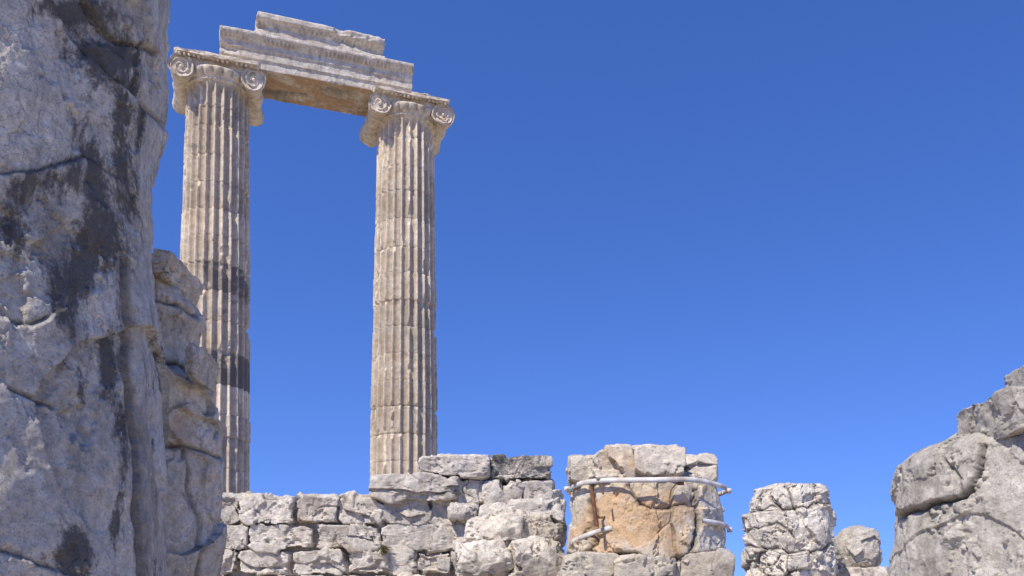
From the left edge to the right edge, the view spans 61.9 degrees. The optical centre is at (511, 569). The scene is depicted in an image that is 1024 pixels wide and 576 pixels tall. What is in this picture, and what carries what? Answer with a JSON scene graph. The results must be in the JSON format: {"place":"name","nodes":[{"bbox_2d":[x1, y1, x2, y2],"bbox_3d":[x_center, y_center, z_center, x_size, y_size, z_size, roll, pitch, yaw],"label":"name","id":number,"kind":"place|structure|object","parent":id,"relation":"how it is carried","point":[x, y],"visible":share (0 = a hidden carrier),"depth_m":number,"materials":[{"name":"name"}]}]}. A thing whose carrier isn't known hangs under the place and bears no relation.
{"place":"outdoors","nodes":[
{"label":"outdoors","id":0,"kind":"place"},
{"bbox_2d":[152,0,1023,575],"label":"sky","id":1,"kind":"structure","parent":0,"point":[780,241],"materials":[{"name":"blue"}]},
{"bbox_3d":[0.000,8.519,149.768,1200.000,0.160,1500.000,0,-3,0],"label":"ground","id":2,"kind":"structure","parent":0,"visible":0},
{"bbox_2d":[0,0,170,575],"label":"weathered marble pier","id":3,"kind":"structure","parent":2,"relation":"on","point":[84,381],"depth_m":5.14,"materials":[{"name":"grey stone"}]},
{"bbox_2d":[151,248,226,575],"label":"eroded column stump","id":4,"kind":"object","parent":2,"relation":"on","point":[196,537],"visible":0.39,"depth_m":8.30,"materials":[{"name":"beige stone"}]},
{"bbox_2d":[220,454,565,575],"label":"stone wall","id":5,"kind":"structure","parent":2,"relation":"on","point":[424,512],"depth_m":16.05,"materials":[{"name":"stone"}]},
{"bbox_2d":[375,545,395,555],"bbox_3d":[-2.382,-0.357,15.859,0.373,0.219,0.231,-1,-3,20],"label":"dry weed","id":6,"kind":"object","parent":5,"relation":"attached to","point":[384,549],"visible":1,"depth_m":15.86,"materials":[{"name":"green plant"}]},
{"bbox_2d":[453,502,566,575],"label":"broken column stump","id":7,"kind":"object","parent":2,"relation":"on","point":[502,539],"visible":0.98,"depth_m":12.60,"materials":[{"name":"stone"}]},
{"bbox_2d":[557,444,734,575],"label":"strapped column stump","id":8,"kind":"object","parent":2,"relation":"on","point":[647,510],"visible":1,"depth_m":11.12,"materials":[{"name":"stone"}]},
{"bbox_2d":[741,483,838,575],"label":"fractured column stump","id":9,"kind":"object","parent":2,"relation":"on","point":[788,528],"visible":1,"depth_m":15.43,"materials":[{"name":"stone"}]},
{"bbox_2d":[834,525,887,575],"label":"boulder on plinth","id":10,"kind":"object","parent":2,"relation":"on","point":[858,551],"visible":0.9,"depth_m":16.70,"materials":[{"name":"stone"}]},
{"bbox_2d":[887,365,1023,575],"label":"eroded rock mass","id":11,"kind":"object","parent":2,"relation":"on","point":[957,498],"visible":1,"depth_m":5.88,"materials":[{"name":"grey stone"}]},
{"bbox_3d":[-3.415,2.390,26.719,3.255,1.050,3.255,0,-3,0],"label":"base","id":12,"kind":"object","parent":2,"relation":"on","visible":0},
{"bbox_2d":[370,116,437,493],"bbox_3d":[-3.415,-6.127,27.106,2.212,16.100,2.213,0,-3,0],"label":"shaft","id":13,"kind":"object","parent":12,"relation":"on","point":[403,419],"visible":0.77,"depth_m":26.49,"materials":[{"name":"stone"}]},
{"bbox_2d":[359,85,454,155],"bbox_3d":[-3.411,-14.358,27.483,2.726,0.868,2.283,1,-3,-19],"label":"capital","id":14,"kind":"object","parent":13,"relation":"on","point":[437,114],"visible":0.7,"depth_m":26.68,"materials":[{"name":"stone"}]},
{"bbox_3d":[-8.840,2.308,24.921,3.255,1.050,3.255,0,-3,0],"label":"base","id":15,"kind":"object","parent":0,"visible":0},
{"bbox_2d":[180,80,250,493],"bbox_3d":[-8.843,-6.208,25.305,2.246,16.100,2.247,0,-3,0],"label":"shaft","id":16,"kind":"object","parent":15,"relation":"on","point":[215,244],"visible":0.68,"depth_m":24.79,"materials":[{"name":"stone"}]},
{"bbox_2d":[167,47,265,126],"bbox_3d":[-8.842,-14.448,25.686,2.719,0.866,2.282,1,-3,-18],"label":"capital","id":17,"kind":"object","parent":16,"relation":"on","point":[186,67],"visible":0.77,"depth_m":24.86,"materials":[{"name":"stone"}]},
{"bbox_2d":[219,11,413,116],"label":"entablature","id":18,"kind":"structure","parent":17,"relation":"on","point":[311,64],"depth_m":26.04,"materials":[{"name":"stone"}]}
]}

